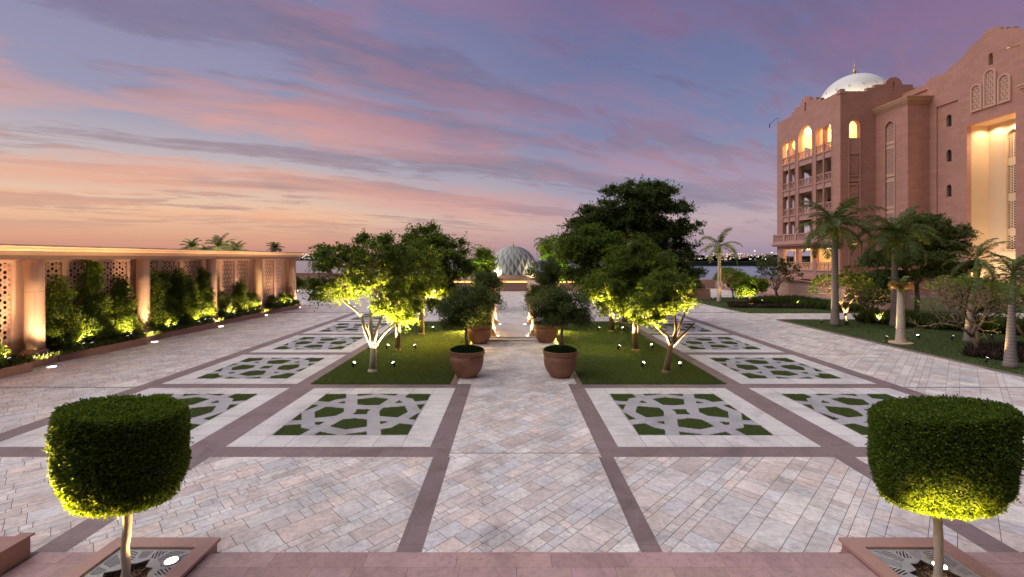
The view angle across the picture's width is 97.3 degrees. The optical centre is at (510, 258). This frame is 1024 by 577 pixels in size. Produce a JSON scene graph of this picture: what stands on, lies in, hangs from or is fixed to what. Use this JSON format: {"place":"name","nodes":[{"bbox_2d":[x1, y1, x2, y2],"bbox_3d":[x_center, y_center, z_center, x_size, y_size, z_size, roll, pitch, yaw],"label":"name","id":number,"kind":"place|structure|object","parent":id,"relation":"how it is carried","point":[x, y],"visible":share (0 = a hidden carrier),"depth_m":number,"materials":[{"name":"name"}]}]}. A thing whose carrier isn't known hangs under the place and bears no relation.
{"place":"outdoors","nodes":[
{"label":"outdoors","id":0,"kind":"place"},
{"bbox_2d":[0,533,34,573],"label":"step wall","id":1,"kind":"structure","parent":0,"point":[14,550],"depth_m":5.89,"materials":[{"name":"pink stone"}]},
{"bbox_2d":[296,273,381,287],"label":"terrace wall","id":2,"kind":"structure","parent":0,"point":[300,275],"depth_m":60.00,"materials":[{"name":"red stone"}]},
{"bbox_2d":[0,287,1023,576],"bbox_3d":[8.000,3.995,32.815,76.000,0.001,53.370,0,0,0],"label":"paving","id":3,"kind":"structure","parent":0,"point":[734,509],"depth_m":8.04,"materials":[{"name":"beige stone"}]},
{"bbox_2d":[62,537,220,576],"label":"tree planter","id":4,"kind":"object","parent":3,"relation":"on","point":[149,555],"visible":0.81,"depth_m":5.74,"materials":[{"name":"pink stone"}]},
{"bbox_2d":[39,393,193,576],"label":"topiary tree","id":5,"kind":"object","parent":4,"relation":"on","point":[125,457],"visible":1,"depth_m":4.99,"materials":[{"name":"green plant"}]},
{"bbox_2d":[162,556,179,565],"bbox_3d":[-4.260,3.797,5.660,0.184,0.013,0.184,0,0,0],"label":"grate lamp","id":6,"kind":"object","parent":4,"relation":"on","point":[173,560],"visible":1,"depth_m":5.64,"materials":[{"name":"grey metal"}]},
{"bbox_2d":[0,303,300,378],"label":"planter kerb","id":7,"kind":"structure","parent":3,"relation":"on","point":[18,369],"depth_m":19.76,"materials":[{"name":"red stone"}]},
{"bbox_2d":[0,340,11,362],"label":"climbing shrub","id":8,"kind":"object","parent":7,"relation":"on","point":[3,354],"visible":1,"depth_m":15.48,"materials":[{"name":"green plant"}]},
{"bbox_2d":[19,259,49,355],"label":"stone column","id":9,"kind":"structure","parent":7,"relation":"on","point":[34,341],"depth_m":16.85,"materials":[{"name":"stone"}]},
{"bbox_2d":[45,273,84,348],"bbox_3d":[-17.913,2.189,18.005,1.390,3.201,1.514,0,0,0],"label":"climbing shrub","id":10,"kind":"object","parent":7,"relation":"on","point":[60,317],"visible":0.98,"depth_m":17.80,"materials":[{"name":"green plant"}]},
{"bbox_2d":[71,259,115,341],"bbox_3d":[-17.894,1.880,19.264,1.493,3.819,1.722,0,0,0],"label":"climbing shrub","id":11,"kind":"object","parent":7,"relation":"on","point":[93,301],"visible":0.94,"depth_m":19.12,"materials":[{"name":"green plant"}]},
{"bbox_2d":[106,272,144,337],"bbox_3d":[-17.928,2.180,20.754,1.474,3.220,1.600,0,0,0],"label":"climbing shrub","id":12,"kind":"object","parent":7,"relation":"on","point":[124,319],"visible":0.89,"depth_m":20.61,"materials":[{"name":"green plant"}]},
{"bbox_2d":[132,259,154,332],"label":"stone column","id":13,"kind":"structure","parent":7,"relation":"on","point":[143,283],"depth_m":21.87,"materials":[{"name":"beige stone"}]},
{"bbox_2d":[0,303,296,368],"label":"ground planting","id":14,"kind":"object","parent":7,"relation":"on","point":[18,358],"visible":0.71,"depth_m":19.49,"materials":[{"name":"green plant"}]},
{"bbox_2d":[135,269,171,329],"bbox_3d":[-17.899,2.150,22.533,1.440,3.281,1.517,0,0,34],"label":"climbing shrub","id":15,"kind":"object","parent":7,"relation":"on","point":[158,318],"visible":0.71,"depth_m":22.43,"materials":[{"name":"green plant"}]},
{"bbox_2d":[155,270,181,327],"bbox_3d":[-17.890,2.175,23.266,1.474,3.230,1.426,0,0,0],"label":"climbing shrub","id":16,"kind":"object","parent":7,"relation":"on","point":[170,304],"visible":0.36,"depth_m":23.25,"materials":[{"name":"green plant"}]},
{"bbox_2d":[167,268,193,324],"bbox_3d":[-17.855,2.120,24.176,1.369,3.339,1.462,0,0,0],"label":"climbing shrub","id":17,"kind":"object","parent":7,"relation":"on","point":[177,279],"visible":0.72,"depth_m":24.15,"materials":[{"name":"green plant"}]},
{"bbox_2d":[183,274,204,322],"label":"climbing shrub","id":18,"kind":"object","parent":7,"relation":"on","point":[196,312],"visible":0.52,"depth_m":25.03,"materials":[{"name":"green plant"}]},
{"bbox_2d":[193,266,217,319],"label":"climbing shrub","id":19,"kind":"object","parent":7,"relation":"on","point":[205,296],"visible":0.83,"depth_m":26.20,"materials":[{"name":"green plant"}]},
{"bbox_2d":[206,259,218,318],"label":"stone column","id":20,"kind":"structure","parent":7,"relation":"on","point":[211,265],"depth_m":26.96,"materials":[{"name":"beige stone"}]},
{"bbox_2d":[217,289,238,316],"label":"climbing shrub","id":21,"kind":"object","parent":7,"relation":"on","point":[225,305],"visible":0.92,"depth_m":28.04,"materials":[{"name":"green plant"}]},
{"bbox_2d":[229,279,251,312],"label":"climbing shrub","id":22,"kind":"object","parent":7,"relation":"on","point":[241,303],"visible":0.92,"depth_m":29.71,"materials":[{"name":"green plant"}]},
{"bbox_2d":[244,291,262,310],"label":"climbing shrub","id":23,"kind":"object","parent":7,"relation":"on","point":[252,297],"visible":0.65,"depth_m":31.06,"materials":[{"name":"green plant"}]},
{"bbox_2d":[254,259,263,308],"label":"stone column","id":24,"kind":"structure","parent":7,"relation":"on","point":[258,276],"depth_m":31.93,"materials":[{"name":"beige stone"}]},
{"bbox_2d":[263,294,282,309],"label":"climbing shrub","id":25,"kind":"object","parent":7,"relation":"on","point":[272,302],"visible":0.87,"depth_m":33.28,"materials":[{"name":"green plant"}]},
{"bbox_2d":[276,292,293,307],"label":"climbing shrub","id":26,"kind":"object","parent":7,"relation":"on","point":[283,298],"visible":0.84,"depth_m":34.83,"materials":[{"name":"green plant"}]},
{"bbox_2d":[288,259,295,299],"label":"stone column","id":27,"kind":"structure","parent":7,"relation":"on","point":[292,278],"depth_m":36.93,"materials":[{"name":"beige stone"}]},
{"bbox_2d":[286,293,300,304],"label":"climbing shrub","id":28,"kind":"object","parent":7,"relation":"on","point":[291,297],"visible":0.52,"depth_m":36.22,"materials":[{"name":"green plant"}]},
{"bbox_2d":[0,244,304,357],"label":"screen wall","id":29,"kind":"structure","parent":3,"relation":"on","point":[13,256],"depth_m":20.75,"materials":[{"name":"stone"}]},
{"bbox_2d":[0,260,270,348],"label":"lattice screen","id":30,"kind":"object","parent":29,"relation":"in","point":[4,292],"depth_m":21.97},
{"bbox_2d":[180,238,204,248],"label":"date palm","id":31,"kind":"object","parent":3,"relation":"on","point":[191,244],"visible":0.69,"depth_m":46.80,"materials":[{"name":"green plant"}]},
{"bbox_2d":[204,233,236,249],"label":"date palm","id":32,"kind":"object","parent":3,"relation":"on","point":[219,243],"visible":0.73,"depth_m":43.82,"materials":[{"name":"green plant"}]},
{"bbox_2d":[223,240,249,250],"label":"date palm","id":33,"kind":"object","parent":3,"relation":"on","point":[239,247],"visible":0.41,"depth_m":45.94,"materials":[{"name":"green plant"}]},
{"bbox_2d":[266,242,284,251],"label":"date palm","id":34,"kind":"object","parent":3,"relation":"on","point":[274,246],"visible":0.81,"depth_m":51.86,"materials":[{"name":"green plant"}]},
{"bbox_2d":[296,276,304,292],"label":"round bush","id":35,"kind":"object","parent":3,"relation":"on","point":[299,282],"visible":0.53,"depth_m":51.64,"materials":[{"name":"green plant"}]},
{"bbox_2d":[448,344,484,378],"bbox_3d":[-1.486,3.474,15.310,1.243,1.042,1.244,0,0,0],"label":"terracotta pot","id":36,"kind":"object","parent":3,"relation":"on","point":[467,362],"visible":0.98,"depth_m":14.89,"materials":[{"name":"ceramic"}]},
{"bbox_2d":[434,282,498,346],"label":"potted tree","id":37,"kind":"object","parent":36,"relation":"on","point":[465,307],"visible":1,"depth_m":15.03,"materials":[{"name":"green plant"}]},
{"bbox_2d":[468,322,492,343],"bbox_3d":[-1.461,3.474,21.284,1.210,1.042,1.210,0,0,-34],"label":"terracotta pot","id":38,"kind":"object","parent":3,"relation":"on","point":[477,335],"visible":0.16,"depth_m":20.85,"materials":[{"name":"ceramic"}]},
{"bbox_2d":[469,269,508,309],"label":"potted tree","id":39,"kind":"object","parent":38,"relation":"on","point":[489,280],"visible":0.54,"depth_m":20.98,"materials":[{"name":"green plant"}]},
{"bbox_2d":[467,243,503,290],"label":"lit tree","id":40,"kind":"object","parent":3,"relation":"on","point":[485,256],"visible":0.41,"depth_m":34.59,"materials":[{"name":"green plant"}]},
{"bbox_2d":[0,292,1023,551],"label":"paving bands","id":41,"kind":"object","parent":3,"relation":"on","point":[214,444],"visible":0.6,"depth_m":9.73,"materials":[{"name":"stone"}]},
{"bbox_2d":[1,552,1023,576],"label":"granite steps","id":42,"kind":"structure","parent":3,"relation":"on","point":[519,564],"depth_m":5.69,"materials":[{"name":"pink stone"}]},
{"bbox_2d":[488,322,537,340],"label":"stone platform","id":43,"kind":"structure","parent":3,"relation":"on","point":[512,331],"depth_m":23.36,"materials":[{"name":"white stone"}]},
{"bbox_2d":[489,309,495,335],"bbox_3d":[-0.980,2.720,22.500,0.520,2.240,0.520,0,0,0],"label":"pavilion post","id":44,"kind":"object","parent":43,"relation":"on","point":[493,333],"visible":0.29,"depth_m":22.37,"materials":[{"name":"stone"}]},
{"bbox_2d":[494,289,497,324],"bbox_3d":[-1.000,2.720,26.400,0.520,2.240,0.520,0,0,0],"label":"pavilion post","id":45,"kind":"object","parent":43,"relation":"on","point":[495,320],"visible":0.21,"depth_m":26.26,"materials":[{"name":"stone"}]},
{"bbox_2d":[527,286,530,324],"bbox_3d":[1.200,2.720,26.400,0.520,2.240,0.520,0,0,0],"label":"pavilion post","id":46,"kind":"object","parent":43,"relation":"on","point":[529,320],"visible":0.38,"depth_m":26.23,"materials":[{"name":"stone"}]},
{"bbox_2d":[529,290,536,335],"bbox_3d":[1.180,2.720,22.500,0.520,2.240,0.520,0,0,0],"label":"pavilion post","id":47,"kind":"object","parent":43,"relation":"on","point":[531,333],"visible":0.34,"depth_m":22.36,"materials":[{"name":"stone"}]},
{"bbox_2d":[526,280,539,288],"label":"stone beam","id":48,"kind":"structure","parent":47,"relation":"on","point":[532,282],"depth_m":24.31,"materials":[{"name":"stone"}]},
{"bbox_2d":[454,244,584,290],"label":"domed building","id":49,"kind":"structure","parent":3,"relation":"on","point":[514,262],"depth_m":55.20,"materials":[{"name":"stone"}]},
{"bbox_2d":[150,314,897,434],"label":"grass","id":50,"kind":"structure","parent":3,"relation":"on","point":[844,409],"depth_m":12.54,"materials":[{"name":"green plant"}]},
{"bbox_2d":[533,321,557,342],"bbox_3d":[1.683,3.474,21.545,1.210,1.042,1.210,0,0,38],"label":"terracotta pot","id":51,"kind":"object","parent":3,"relation":"on","point":[548,335],"visible":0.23,"depth_m":21.12,"materials":[{"name":"brown ceramic"}]},
{"bbox_2d":[523,255,565,320],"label":"potted tree","id":52,"kind":"object","parent":51,"relation":"on","point":[551,267],"visible":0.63,"depth_m":21.23,"materials":[{"name":"green plant"}]},
{"bbox_2d":[535,233,575,287],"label":"lit tree","id":53,"kind":"object","parent":3,"relation":"on","point":[545,250],"visible":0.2,"depth_m":35.53,"materials":[{"name":"green plant"}]},
{"bbox_2d":[542,344,577,378],"bbox_3d":[1.685,3.474,15.309,1.243,1.042,1.244,0,0,-17],"label":"terracotta pot","id":54,"kind":"object","parent":3,"relation":"on","point":[560,362],"visible":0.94,"depth_m":14.88,"materials":[{"name":"brown ceramic"}]},
{"bbox_2d":[521,284,595,345],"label":"potted tree","id":55,"kind":"object","parent":54,"relation":"on","point":[556,308],"visible":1,"depth_m":15.02,"materials":[{"name":"green plant"}]},
{"bbox_2d":[686,266,710,299],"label":"service pavilion","id":56,"kind":"structure","parent":3,"relation":"on","point":[705,294],"depth_m":43.50,"materials":[{"name":"stone"}]},
{"bbox_2d":[699,279,824,286],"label":"terrace wall","id":57,"kind":"structure","parent":3,"relation":"on","point":[709,282],"depth_m":62.00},
{"bbox_2d":[845,269,899,309],"bbox_3d":[25.172,2.363,31.391,4.002,3.334,2.896,0,0,0],"label":"shrub","id":58,"kind":"object","parent":3,"relation":"on","point":[883,283],"visible":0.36,"depth_m":30.98,"materials":[{"name":"green plant"}]},
{"bbox_2d":[771,27,1023,300],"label":"pink building","id":59,"kind":"structure","parent":3,"relation":"on","point":[938,145],"depth_m":50.30,"materials":[{"name":"paint"}]},
{"bbox_2d":[949,115,951,125],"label":"window","id":60,"kind":"structure","parent":59,"relation":"in","point":[950,117],"depth_m":48.29,"materials":[{"name":"black glass"}]},
{"bbox_2d":[949,150,951,161],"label":"window","id":61,"kind":"structure","parent":59,"relation":"in","point":[950,153],"depth_m":48.29,"materials":[{"name":"black glass"}]},
{"bbox_2d":[949,185,951,196],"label":"window","id":62,"kind":"structure","parent":59,"relation":"in","point":[950,188],"depth_m":48.29,"materials":[{"name":"black glass"}]},
{"bbox_2d":[1001,127,1015,255],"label":"niche window frame","id":63,"kind":"structure","parent":59,"relation":"in","point":[1007,252],"depth_m":44.55,"materials":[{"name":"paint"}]},
{"bbox_2d":[775,319,1023,377],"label":"lawn kerb","id":64,"kind":"structure","parent":3,"relation":"on","point":[1001,371],"depth_m":19.77,"materials":[{"name":"stone"}]},
{"bbox_2d":[853,208,985,310],"bbox_3d":[29.053,0.223,31.968,8.786,7.654,3.644,0,0,0],"label":"garden tree","id":65,"kind":"object","parent":3,"relation":"on","point":[937,253],"visible":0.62,"depth_m":31.31,"materials":[{"name":"green plant"}]},
{"bbox_2d":[838,537,1001,576],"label":"tree planter","id":66,"kind":"object","parent":3,"relation":"on","point":[896,556],"visible":0.83,"depth_m":5.74,"materials":[{"name":"pink stone"}]},
{"bbox_2d":[930,561,949,570],"bbox_3d":[5.300,3.797,5.570,0.184,0.013,0.184,0,0,0],"label":"grate lamp","id":67,"kind":"object","parent":66,"relation":"on","point":[946,568],"visible":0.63,"depth_m":5.55,"materials":[{"name":"grey metal"}]},
{"bbox_2d":[864,394,1023,576],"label":"topiary tree","id":68,"kind":"object","parent":66,"relation":"on","point":[938,458],"visible":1,"depth_m":4.99,"materials":[{"name":"green plant"}]},
{"bbox_2d":[0,313,1023,446],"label":"bed border paving","id":69,"kind":"structure","parent":0,"point":[619,426],"depth_m":12.41,"materials":[{"name":"white stone"}]},
{"bbox_2d":[0,0,1023,258],"label":"sky","id":70,"kind":"structure","parent":0,"point":[299,125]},
{"bbox_2d":[171,314,884,434],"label":"strapwork paving","id":71,"kind":"structure","parent":0,"point":[374,418],"depth_m":12.41,"materials":[{"name":"grey stone"}]},
{"bbox_2d":[296,254,788,260],"bbox_3d":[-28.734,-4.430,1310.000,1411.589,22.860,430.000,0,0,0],"label":"distant houses","id":72,"kind":"structure","parent":0,"point":[743,257],"depth_m":1095.00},
{"bbox_2d":[302,250,772,259],"bbox_3d":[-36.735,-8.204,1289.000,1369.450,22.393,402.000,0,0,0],"label":"city lights","id":73,"kind":"object","parent":72,"relation":"on","point":[705,257],"visible":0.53,"depth_m":1089.00,"materials":[{"name":"white"}]},
{"bbox_2d":[534,235,555,261],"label":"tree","id":74,"kind":"object","parent":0,"point":[541,242],"visible":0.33,"depth_m":45.72,"materials":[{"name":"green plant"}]},
{"bbox_2d":[296,259,808,278],"bbox_3d":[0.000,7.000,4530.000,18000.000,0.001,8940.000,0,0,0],"label":"sea","id":75,"kind":"structure","parent":0,"point":[301,266],"depth_m":284.19,"materials":[{"name":"blue liquid"}]},
{"bbox_2d":[689,260,809,265],"bbox_3d":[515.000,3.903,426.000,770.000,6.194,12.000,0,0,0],"label":"breakwater","id":76,"kind":"object","parent":75,"relation":"on","point":[726,263],"visible":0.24,"depth_m":420.00,"materials":[{"name":"grey stone"}]},
{"bbox_2d":[789,256,809,259],"bbox_3d":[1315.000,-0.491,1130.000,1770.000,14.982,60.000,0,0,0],"label":"shore","id":77,"kind":"structure","parent":75,"relation":"on","point":[803,257],"depth_m":1100.00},
{"bbox_2d":[311,297,1023,383],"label":"lawn","id":78,"kind":"structure","parent":0,"point":[939,307],"depth_m":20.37,"materials":[{"name":"plant"}]},
{"bbox_2d":[296,227,443,372],"bbox_3d":[-4.913,1.468,15.796,5.063,5.164,2.922,0,0,0],"label":"lawn tree","id":79,"kind":"object","parent":78,"relation":"on","point":[359,277],"visible":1,"depth_m":15.61,"materials":[{"name":"green plant"}]},
{"bbox_2d":[365,235,449,350],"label":"lawn tree","id":80,"kind":"object","parent":78,"relation":"on","point":[429,303],"visible":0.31,"depth_m":19.01,"materials":[{"name":"green plant"}]},
{"bbox_2d":[383,219,484,334],"bbox_3d":[-4.037,0.899,23.614,5.635,6.302,3.942,0,0,0],"label":"lawn tree","id":81,"kind":"object","parent":78,"relation":"on","point":[448,251],"visible":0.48,"depth_m":23.21,"materials":[{"name":"green plant"}]},
{"bbox_2d":[548,221,651,331],"bbox_3d":[4.915,0.992,24.474,5.982,6.116,3.739,0,0,-12],"label":"lawn tree","id":82,"kind":"object","parent":78,"relation":"on","point":[587,248],"visible":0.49,"depth_m":23.91,"materials":[{"name":"green plant"}]},
{"bbox_2d":[553,174,709,324],"bbox_3d":[7.164,-0.622,27.637,9.421,9.345,4.558,0,0,0],"label":"tree","id":83,"kind":"object","parent":78,"relation":"on","point":[642,207],"visible":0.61,"depth_m":26.77,"materials":[{"name":"green plant"}]},
{"bbox_2d":[575,239,692,351],"bbox_3d":[5.379,1.615,19.454,5.339,4.870,3.433,0,0,0],"label":"lawn tree","id":84,"kind":"object","parent":78,"relation":"on","point":[624,264],"visible":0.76,"depth_m":18.90,"materials":[{"name":"green plant"}]},
{"bbox_2d":[621,266,702,373],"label":"lawn tree","id":85,"kind":"object","parent":78,"relation":"on","point":[671,296],"visible":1,"depth_m":15.45,"materials":[{"name":"green plant"}]},
{"bbox_2d":[664,260,698,322],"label":"lawn tree","id":86,"kind":"object","parent":78,"relation":"on","point":[689,288],"depth_m":28.05,"materials":[{"name":"green plant"}]},
{"bbox_2d":[688,279,704,291],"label":"shrub","id":87,"kind":"object","parent":78,"relation":"on","point":[697,287],"visible":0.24,"depth_m":43.44,"materials":[{"name":"green plant"}]},
{"bbox_2d":[698,227,743,301],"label":"royal palm","id":88,"kind":"object","parent":78,"relation":"on","point":[718,256],"visible":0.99,"depth_m":41.07,"materials":[{"name":"green plant"}]},
{"bbox_2d":[712,267,750,298],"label":"frangipani tree","id":89,"kind":"object","parent":78,"relation":"on","point":[734,274],"visible":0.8,"depth_m":44.30,"materials":[{"name":"green plant"}]},
{"bbox_2d":[730,275,769,302],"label":"shrub","id":90,"kind":"object","parent":78,"relation":"on","point":[749,286],"visible":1,"depth_m":37.51,"materials":[{"name":"green plant"}]},
{"bbox_2d":[727,300,814,307],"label":"bedding plants","id":91,"kind":"object","parent":78,"relation":"on","point":[747,304],"visible":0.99,"depth_m":36.27,"materials":[{"name":"green plant"}]},
{"bbox_2d":[759,273,789,296],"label":"frangipani tree","id":92,"kind":"object","parent":78,"relation":"on","point":[776,279],"visible":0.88,"depth_m":41.16,"materials":[{"name":"green plant"}]},
{"bbox_2d":[754,255,803,295],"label":"frangipani tree","id":93,"kind":"object","parent":78,"relation":"on","point":[781,262],"visible":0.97,"depth_m":42.61,"materials":[{"name":"green plant"}]},
{"bbox_2d":[746,294,877,310],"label":"undergrowth","id":94,"kind":"object","parent":78,"relation":"on","point":[819,303],"visible":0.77,"depth_m":37.27,"materials":[{"name":"green plant"}]},
{"bbox_2d":[714,277,911,310],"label":"garden wall","id":95,"kind":"structure","parent":78,"relation":"on","point":[798,287],"depth_m":41.61,"materials":[{"name":"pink stone"}]},
{"bbox_2d":[795,197,886,326],"bbox_3d":[19.070,0.216,26.645,4.128,7.528,3.900,0,0,0],"label":"royal palm","id":96,"kind":"object","parent":78,"relation":"on","point":[835,217],"visible":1,"depth_m":26.42,"materials":[{"name":"green plant"}]},
{"bbox_2d":[808,264,879,324],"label":"frangipani tree","id":97,"kind":"object","parent":78,"relation":"on","point":[854,279],"visible":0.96,"depth_m":26.86,"materials":[{"name":"green plant"}]},
{"bbox_2d":[847,284,890,322],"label":"frangipani tree","id":98,"kind":"object","parent":78,"relation":"on","point":[864,304],"visible":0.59,"depth_m":27.51,"materials":[{"name":"green plant"}]},
{"bbox_2d":[850,205,942,326],"bbox_3d":[22.505,0.427,26.592,4.036,7.106,4.378,0,0,0],"label":"royal palm","id":99,"kind":"object","parent":78,"relation":"on","point":[895,228],"visible":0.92,"depth_m":26.23,"materials":[{"name":"green plant"}]},
{"bbox_2d":[888,276,913,344],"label":"short palm","id":100,"kind":"object","parent":78,"relation":"on","point":[901,286],"visible":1,"depth_m":21.00,"materials":[{"name":"beige plant"}]},
{"bbox_2d":[851,308,1023,334],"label":"border plants","id":101,"kind":"object","parent":78,"relation":"on","point":[921,319],"visible":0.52,"depth_m":25.52,"materials":[{"name":"green plant"}]},
{"bbox_2d":[901,276,1023,348],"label":"frangipani tree","id":102,"kind":"object","parent":78,"relation":"on","point":[959,323],"visible":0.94,"depth_m":18.71,"materials":[{"name":"green plant"}]},
{"bbox_2d":[916,273,1023,342],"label":"frangipani tree","id":103,"kind":"object","parent":78,"relation":"on","point":[961,278],"visible":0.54,"depth_m":20.19,"materials":[{"name":"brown plant"}]},
{"bbox_2d":[942,275,1007,319],"bbox_3d":[22.593,2.403,22.190,2.809,3.254,2.039,0,0,0],"label":"shrub","id":104,"kind":"object","parent":78,"relation":"on","point":[981,310],"visible":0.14,"depth_m":21.89,"materials":[{"name":"green plant"}]},
{"bbox_2d":[941,238,1013,342],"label":"royal palm","id":105,"kind":"object","parent":78,"relation":"on","point":[969,327],"visible":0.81,"depth_m":21.46,"materials":[{"name":"green plant"}]},
{"bbox_2d":[959,340,1023,362],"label":"ground cover","id":106,"kind":"object","parent":78,"relation":"on","point":[993,350],"visible":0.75,"depth_m":18.39,"materials":[{"name":"plant"}]},
{"bbox_2d":[969,250,1023,368],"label":"royal palm","id":107,"kind":"object","parent":78,"relation":"on","point":[1010,358],"visible":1,"depth_m":16.42,"materials":[{"name":"green plant"}]},
{"bbox_2d":[969,281,1023,336],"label":"frangipani tree","id":108,"kind":"object","parent":78,"relation":"on","point":[1019,320],"visible":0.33,"depth_m":19.61,"materials":[{"name":"green plant"}]}
]}

